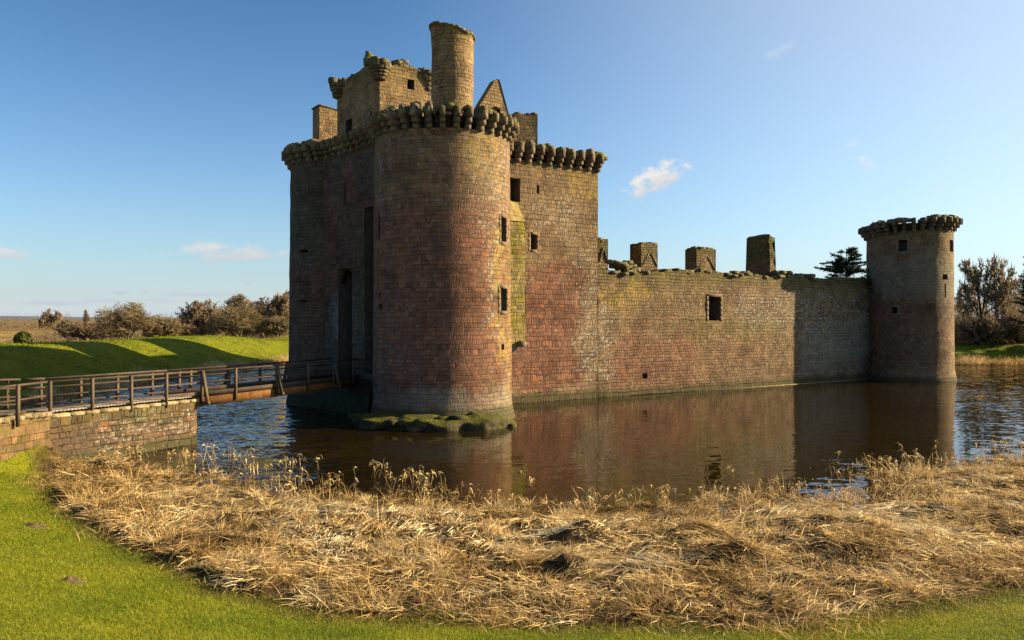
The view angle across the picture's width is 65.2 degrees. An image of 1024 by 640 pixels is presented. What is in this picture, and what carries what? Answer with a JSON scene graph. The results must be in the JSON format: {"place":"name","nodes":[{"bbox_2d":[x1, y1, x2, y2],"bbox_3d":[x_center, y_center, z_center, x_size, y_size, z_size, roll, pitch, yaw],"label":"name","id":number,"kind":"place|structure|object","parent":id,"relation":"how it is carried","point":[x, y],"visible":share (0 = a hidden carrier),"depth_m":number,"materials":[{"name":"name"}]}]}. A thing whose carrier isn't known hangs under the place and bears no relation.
{"place":"outdoors","nodes":[
{"label":"outdoors","id":0,"kind":"place"},
{"bbox_2d":[25,523,47,528],"bbox_3d":[-11.469,4.989,19.301,0.750,0.211,0.552,0,0,0],"label":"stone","id":1,"kind":"object","parent":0,"point":[37,525],"visible":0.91,"depth_m":19.22,"materials":[{"name":"stone"}]},
{"bbox_2d":[59,576,86,583],"bbox_3d":[-7.955,4.737,14.493,0.625,0.218,0.460,0,0,0],"label":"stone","id":2,"kind":"object","parent":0,"point":[72,579],"visible":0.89,"depth_m":14.42,"materials":[{"name":"stone"}]},
{"bbox_2d":[0,316,177,320],"bbox_3d":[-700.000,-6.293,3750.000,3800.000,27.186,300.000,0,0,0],"label":"hills","id":3,"kind":"structure","parent":0,"point":[25,318],"depth_m":3801.87,"materials":[{"name":"grey"}]},
{"bbox_2d":[0,321,1023,639],"bbox_3d":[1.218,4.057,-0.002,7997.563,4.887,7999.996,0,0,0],"label":"ground","id":4,"kind":"structure","parent":0,"point":[36,459],"depth_m":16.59,"materials":[{"name":"green plant"}]},
{"bbox_2d":[13,331,32,342],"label":"gorse bush","id":5,"kind":"object","parent":4,"relation":"on","point":[22,336],"visible":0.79,"depth_m":111.40,"materials":[{"name":"green plant"}]},
{"bbox_2d":[38,308,64,331],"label":"bare tree","id":6,"kind":"object","parent":4,"relation":"on","point":[48,318],"visible":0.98,"depth_m":189.59,"materials":[{"name":"brown plant"}]},
{"bbox_2d":[54,320,79,340],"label":"bare bush","id":7,"kind":"object","parent":4,"relation":"on","point":[62,324],"visible":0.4,"depth_m":149.04,"materials":[{"name":"brown plant"}]},
{"bbox_2d":[59,321,104,341],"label":"bare bush","id":8,"kind":"object","parent":4,"relation":"on","point":[82,332],"visible":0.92,"depth_m":129.16,"materials":[{"name":"brown plant"}]},
{"bbox_2d":[83,309,89,340],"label":"sapling","id":9,"kind":"object","parent":4,"relation":"on","point":[85,318],"visible":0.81,"depth_m":139.58,"materials":[{"name":"brown plant"}]},
{"bbox_2d":[0,310,184,330],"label":"hedgerow","id":10,"kind":"object","parent":4,"relation":"on","point":[6,326],"visible":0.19,"depth_m":353.50,"materials":[{"name":"plant"}]},
{"bbox_2d":[0,399,196,461],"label":"causeway","id":11,"kind":"structure","parent":4,"relation":"on","point":[155,426],"depth_m":30.44,"materials":[{"name":"brown stone"}]},
{"bbox_2d":[0,358,358,426],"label":"footbridge","id":12,"kind":"object","parent":11,"relation":"on","point":[204,394],"visible":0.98,"depth_m":35.15,"materials":[{"name":"brown wood"}]},
{"bbox_2d":[92,300,158,340],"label":"hawthorn","id":13,"kind":"object","parent":4,"relation":"on","point":[117,319],"visible":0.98,"depth_m":123.93,"materials":[{"name":"grey plant"}]},
{"bbox_2d":[1,306,285,342],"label":"hedge","id":14,"kind":"object","parent":4,"relation":"on","point":[56,337],"visible":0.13,"depth_m":151.44,"materials":[{"name":"plant"}]},
{"bbox_2d":[0,334,288,398],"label":"grass","id":15,"kind":"structure","parent":4,"relation":"on","point":[13,344],"depth_m":74.29,"materials":[{"name":"green plant"}]},
{"bbox_2d":[142,314,183,337],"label":"bare bush","id":16,"kind":"object","parent":4,"relation":"on","point":[167,326],"visible":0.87,"depth_m":128.33,"materials":[{"name":"brown plant"}]},
{"bbox_2d":[177,323,200,335],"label":"bare bush","id":17,"kind":"object","parent":4,"relation":"on","point":[189,330],"visible":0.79,"depth_m":134.67,"materials":[{"name":"brown plant"}]},
{"bbox_2d":[175,300,213,335],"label":"bare tree","id":18,"kind":"object","parent":4,"relation":"on","point":[190,315],"visible":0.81,"depth_m":137.48,"materials":[{"name":"brown plant"}]},
{"bbox_2d":[194,299,224,335],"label":"bare tree","id":19,"kind":"object","parent":4,"relation":"on","point":[207,303],"visible":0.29,"depth_m":138.94,"materials":[{"name":"brown plant"}]},
{"bbox_2d":[206,303,269,336],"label":"bush","id":20,"kind":"object","parent":4,"relation":"on","point":[236,320],"visible":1,"depth_m":120.68,"materials":[{"name":"grey plant"}]},
{"bbox_2d":[221,294,254,311],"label":"bare tree","id":21,"kind":"object","parent":4,"relation":"on","point":[239,299],"visible":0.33,"depth_m":163.43,"materials":[{"name":"brown plant"}]},
{"bbox_2d":[247,295,277,336],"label":"bare tree","id":22,"kind":"object","parent":4,"relation":"on","point":[261,304],"visible":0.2,"depth_m":143.53,"materials":[{"name":"brown plant"}]},
{"bbox_2d":[262,315,288,336],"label":"bare bush","id":23,"kind":"object","parent":4,"relation":"on","point":[280,324],"visible":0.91,"depth_m":124.34,"materials":[{"name":"brown plant"}]},
{"bbox_2d":[265,290,288,333],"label":"bare tree","id":24,"kind":"object","parent":4,"relation":"on","point":[279,304],"visible":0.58,"depth_m":137.52,"materials":[{"name":"brown plant"}]},
{"bbox_2d":[0,352,1023,409],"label":"bank","id":25,"kind":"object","parent":4,"relation":"on","point":[966,360],"visible":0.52,"depth_m":71.79,"materials":[{"name":"green plant"}]},
{"bbox_2d":[5,445,1023,639],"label":"reed bed","id":26,"kind":"object","parent":4,"relation":"on","point":[931,529],"visible":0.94,"depth_m":18.01,"materials":[{"name":"beige plant"}]},
{"bbox_2d":[281,21,962,431],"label":"castle","id":27,"kind":"structure","parent":4,"relation":"on","point":[449,265],"depth_m":51.15,"materials":[{"name":"stone"}]},
{"bbox_2d":[857,255,880,299],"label":"ivy","id":28,"kind":"object","parent":27,"relation":"attached to","point":[868,277],"visible":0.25,"depth_m":71.72,"materials":[{"name":"plant"}]},
{"bbox_2d":[814,247,865,278],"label":"conifer","id":29,"kind":"object","parent":4,"relation":"on","point":[839,264],"visible":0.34,"depth_m":111.20,"materials":[{"name":"green plant"}]},
{"bbox_2d":[954,283,988,318],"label":"bare tree","id":30,"kind":"object","parent":4,"relation":"on","point":[958,299],"visible":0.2,"depth_m":120.92,"materials":[{"name":"brown plant"}]},
{"bbox_2d":[957,257,1007,342],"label":"bare tree","id":31,"kind":"object","parent":4,"relation":"on","point":[974,274],"visible":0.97,"depth_m":108.45,"materials":[{"name":"brown plant"}]},
{"bbox_2d":[954,315,1015,346],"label":"bare bush","id":32,"kind":"object","parent":4,"relation":"on","point":[982,328],"visible":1,"depth_m":104.63,"materials":[{"name":"brown plant"}]},
{"bbox_2d":[954,287,1023,343],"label":"woodland","id":33,"kind":"object","parent":4,"relation":"on","point":[971,315],"visible":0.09,"depth_m":109.88,"materials":[{"name":"plant"}]},
{"bbox_2d":[983,253,1019,342],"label":"bare tree","id":34,"kind":"object","parent":4,"relation":"on","point":[993,271],"visible":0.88,"depth_m":107.37,"materials":[{"name":"brown plant"}]},
{"bbox_2d":[993,313,1023,343],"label":"bare bush","id":35,"kind":"object","parent":4,"relation":"on","point":[1015,329],"visible":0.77,"depth_m":104.50,"materials":[{"name":"brown plant"}]},
{"bbox_2d":[1006,274,1023,315],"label":"bare tree","id":36,"kind":"object","parent":4,"relation":"on","point":[1020,284],"visible":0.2,"depth_m":124.77,"materials":[{"name":"brown plant"}]},
{"bbox_2d":[1010,256,1023,328],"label":"tree","id":37,"kind":"object","parent":4,"relation":"on","point":[1019,303],"visible":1,"depth_m":101.03,"materials":[{"name":"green plant"}]},
{"bbox_2d":[0,0,1023,317],"label":"sky","id":38,"kind":"structure","parent":0,"point":[142,142],"materials":[{"name":"blue"}]},
{"bbox_2d":[22,364,1023,519],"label":"water","id":39,"kind":"structure","parent":0,"point":[682,442],"depth_m":34.33,"materials":[{"name":"blue liquid"}]},
{"bbox_2d":[99,437,1023,549],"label":"standing reeds","id":40,"kind":"object","parent":39,"relation":"in","point":[799,483],"visible":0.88,"depth_m":25.75,"materials":[{"name":"beige plant"}]}
]}

